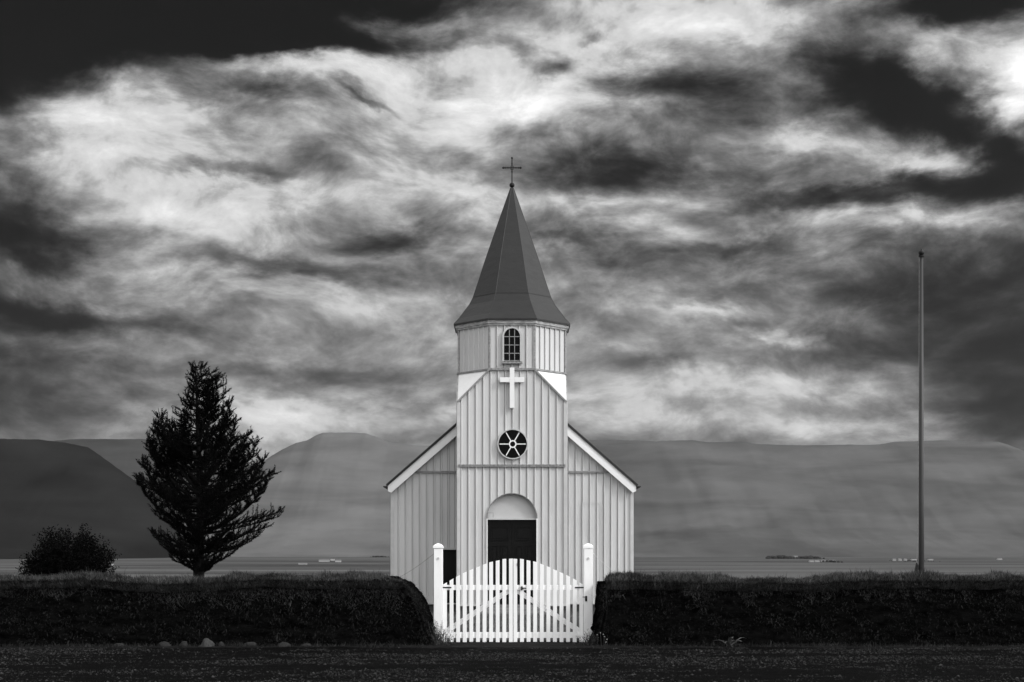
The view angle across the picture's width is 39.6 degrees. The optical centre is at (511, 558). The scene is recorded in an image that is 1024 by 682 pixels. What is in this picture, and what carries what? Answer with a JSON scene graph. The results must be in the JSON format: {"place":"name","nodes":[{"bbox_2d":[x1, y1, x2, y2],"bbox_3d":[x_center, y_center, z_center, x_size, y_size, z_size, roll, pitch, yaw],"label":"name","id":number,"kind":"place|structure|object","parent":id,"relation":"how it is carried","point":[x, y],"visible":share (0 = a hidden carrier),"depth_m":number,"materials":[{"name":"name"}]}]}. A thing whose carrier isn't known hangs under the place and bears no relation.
{"place":"outdoors","nodes":[
{"label":"outdoors","id":0,"kind":"place"},
{"bbox_2d":[0,439,193,558],"bbox_3d":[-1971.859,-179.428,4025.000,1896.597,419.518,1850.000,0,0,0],"label":"hill","id":1,"kind":"structure","parent":0,"point":[44,484],"depth_m":4288.59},
{"bbox_2d":[55,439,250,522],"bbox_3d":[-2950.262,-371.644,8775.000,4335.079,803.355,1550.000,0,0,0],"label":"mountain","id":2,"kind":"structure","parent":0,"point":[122,455],"depth_m":9113.38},
{"bbox_2d":[181,432,428,556],"bbox_3d":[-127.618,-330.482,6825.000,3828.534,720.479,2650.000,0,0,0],"label":"mountain","id":3,"kind":"structure","parent":0,"point":[330,492],"depth_m":7058.06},
{"bbox_2d":[0,646,1023,681],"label":"road","id":4,"kind":"structure","parent":0,"point":[775,673],"depth_m":20.85,"materials":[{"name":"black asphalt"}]},
{"bbox_2d":[0,557,1023,640],"bbox_3d":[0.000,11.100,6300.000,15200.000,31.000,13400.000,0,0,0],"label":"ground","id":5,"kind":"structure","parent":0,"point":[741,567],"depth_m":2446.60,"materials":[{"name":"grey plant"}]},
{"bbox_2d":[16,523,121,576],"bbox_3d":[-9.328,0.429,29.981,2.256,2.366,1.783,0,0,0],"label":"willow bush","id":6,"kind":"object","parent":5,"relation":"on","point":[58,556],"visible":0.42,"depth_m":29.66,"materials":[{"name":"black plant"}]},
{"bbox_2d":[132,360,284,577],"bbox_3d":[-7.666,-1.675,36.013,3.897,6.750,3.408,0,0,0],"label":"larch tree","id":7,"kind":"object","parent":5,"relation":"on","point":[209,504],"visible":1,"depth_m":35.81,"materials":[{"name":"black plant"}]},
{"bbox_2d":[0,567,437,645],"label":"turf wall","id":8,"kind":"structure","parent":5,"relation":"on","point":[268,608],"depth_m":25.75,"materials":[{"name":"black plant"}]},
{"bbox_2d":[319,559,329,561],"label":"farm building","id":9,"kind":"structure","parent":5,"relation":"on","point":[324,560],"depth_m":3076.72,"materials":[{"name":"white"}]},
{"bbox_2d":[433,543,443,634],"bbox_3d":[-1.379,0.759,26.631,0.190,2.082,0.193,0,0,0],"label":"gate post","id":10,"kind":"object","parent":5,"relation":"on","point":[438,585],"visible":0.73,"depth_m":26.55,"materials":[{"name":"paint"}]},
{"bbox_2d":[443,559,512,641],"bbox_3d":[-0.659,0.786,26.625,1.349,1.567,0.097,0,0,0],"label":"gate leaf","id":11,"kind":"object","parent":10,"relation":"attached to","point":[484,634],"visible":0.94,"depth_m":26.59,"materials":[{"name":"paint"}]},
{"bbox_2d":[383,157,640,614],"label":"church","id":12,"kind":"structure","parent":5,"relation":"on","point":[511,463],"depth_m":41.20,"materials":[{"name":"paint"}]},
{"bbox_2d":[437,548,455,602],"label":"side door","id":13,"kind":"structure","parent":12,"relation":"in","point":[449,554],"depth_m":42.76,"materials":[{"name":"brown wood"}]},
{"bbox_2d":[488,520,511,602],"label":"door","id":14,"kind":"structure","parent":12,"relation":"in","point":[499,531],"depth_m":41.20,"materials":[{"name":"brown wood"}]},
{"bbox_2d":[502,327,521,363],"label":"belfry window","id":15,"kind":"structure","parent":12,"relation":"in","point":[511,337],"depth_m":40.94,"materials":[{"name":"black glass"}]},
{"bbox_2d":[497,429,527,458],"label":"round window","id":16,"kind":"structure","parent":12,"relation":"in","point":[512,443],"depth_m":40.94,"materials":[{"name":"black glass"}]},
{"bbox_2d":[512,520,535,602],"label":"door","id":17,"kind":"structure","parent":12,"relation":"in","point":[523,531],"depth_m":41.20,"materials":[{"name":"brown wood"}]},
{"bbox_2d":[765,555,798,558],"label":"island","id":18,"kind":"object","parent":5,"relation":"on","point":[780,557],"visible":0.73,"depth_m":3889.00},
{"bbox_2d":[587,566,1023,645],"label":"turf wall","id":19,"kind":"structure","parent":5,"relation":"on","point":[864,607],"depth_m":25.76,"materials":[{"name":"black plant"}]},
{"bbox_2d":[796,555,824,558],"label":"wood","id":20,"kind":"object","parent":5,"relation":"on","point":[808,557],"visible":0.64,"depth_m":3902.06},
{"bbox_2d":[914,249,923,572],"bbox_3d":[9.445,-2.694,33.000,0.243,8.987,0.136,0,0,0],"label":"flagpole","id":21,"kind":"object","parent":5,"relation":"on","point":[920,566],"visible":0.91,"depth_m":32.96,"materials":[{"name":"metal"}]},
{"bbox_2d":[0,639,1023,648],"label":"verge","id":22,"kind":"structure","parent":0,"point":[525,644],"depth_m":25.33,"materials":[{"name":"black plant"}]},
{"bbox_2d":[159,641,170,645],"bbox_3d":[-6.219,1.596,25.508,0.236,0.212,0.203,0,0,0],"label":"stone","id":23,"kind":"object","parent":22,"relation":"on","point":[163,643],"visible":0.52,"depth_m":25.45,"materials":[{"name":"grey stone"}]},
{"bbox_2d":[179,641,187,645],"bbox_3d":[-5.875,1.591,25.500,0.168,0.224,0.153,0,0,42],"label":"stone","id":24,"kind":"object","parent":22,"relation":"on","point":[182,643],"visible":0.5,"depth_m":25.46,"materials":[{"name":"grey stone"}]},
{"bbox_2d":[198,638,213,646],"bbox_3d":[-5.467,1.589,25.490,0.305,0.326,0.249,0,0,0],"label":"stone","id":25,"kind":"object","parent":22,"relation":"on","point":[206,642],"visible":0.48,"depth_m":25.43,"materials":[{"name":"grey stone"}]},
{"bbox_2d":[244,642,255,646],"bbox_3d":[-4.713,1.602,25.502,0.258,0.206,0.205,0,0,0],"label":"stone","id":26,"kind":"object","parent":22,"relation":"on","point":[251,643],"visible":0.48,"depth_m":25.45,"materials":[{"name":"grey stone"}]},
{"bbox_2d":[278,642,289,646],"bbox_3d":[-4.089,1.587,25.508,0.261,0.186,0.207,0,0,0],"label":"stone","id":27,"kind":"object","parent":22,"relation":"on","point":[283,643],"visible":0.41,"depth_m":25.45,"materials":[{"name":"grey stone"}]},
{"bbox_2d":[428,620,455,644],"bbox_3d":[-1.410,1.359,25.928,0.817,0.488,0.685,0,0,0],"label":"weed clump","id":28,"kind":"object","parent":22,"relation":"on","point":[439,637],"visible":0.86,"depth_m":25.95,"materials":[{"name":"grey plant"}]},
{"bbox_2d":[573,630,598,644],"bbox_3d":[1.468,1.443,25.879,0.755,0.321,0.594,0,0,0],"label":"weed clump","id":29,"kind":"object","parent":22,"relation":"on","point":[591,641],"visible":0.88,"depth_m":25.83,"materials":[{"name":"grey plant"}]},
{"bbox_2d":[583,543,592,640],"bbox_3d":[1.418,0.759,26.625,0.202,2.082,0.206,0,0,0],"label":"gate post","id":30,"kind":"object","parent":22,"relation":"on","point":[587,588],"visible":0.83,"depth_m":26.55,"materials":[{"name":"paint"}]},
{"bbox_2d":[513,559,583,641],"bbox_3d":[0.700,0.789,26.611,1.350,1.562,0.123,0,0,0],"label":"gate leaf","id":31,"kind":"object","parent":30,"relation":"attached to","point":[548,634],"visible":0.99,"depth_m":26.59,"materials":[{"name":"paint"}]},
{"bbox_2d":[720,637,743,646],"bbox_3d":[3.886,1.483,25.362,0.560,0.194,0.463,0,0,32],"label":"dock plant","id":32,"kind":"object","parent":22,"relation":"on","point":[728,643],"visible":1,"depth_m":25.31,"materials":[{"name":"grey plant"}]},
{"bbox_2d":[0,0,1023,465],"label":"sky","id":33,"kind":"structure","parent":0,"point":[729,208],"materials":[{"name":"grey"}]},
{"bbox_2d":[432,611,593,640],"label":"grass","id":34,"kind":"structure","parent":0,"point":[518,619],"depth_m":34.44,"materials":[{"name":"grey plant"}]},
{"bbox_2d":[451,640,585,643],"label":"grass","id":35,"kind":"structure","parent":0,"point":[526,640],"depth_m":26.78,"materials":[{"name":"black plant"}]},
{"bbox_2d":[588,440,655,444],"bbox_3d":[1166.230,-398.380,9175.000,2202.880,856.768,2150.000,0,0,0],"label":"mountain","id":36,"kind":"structure","parent":0,"point":[605,442],"depth_m":9883.94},
{"bbox_2d":[594,440,1023,556],"bbox_3d":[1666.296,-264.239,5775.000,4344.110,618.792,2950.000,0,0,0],"label":"mountain","id":37,"kind":"structure","parent":0,"point":[693,498],"depth_m":6043.74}
]}

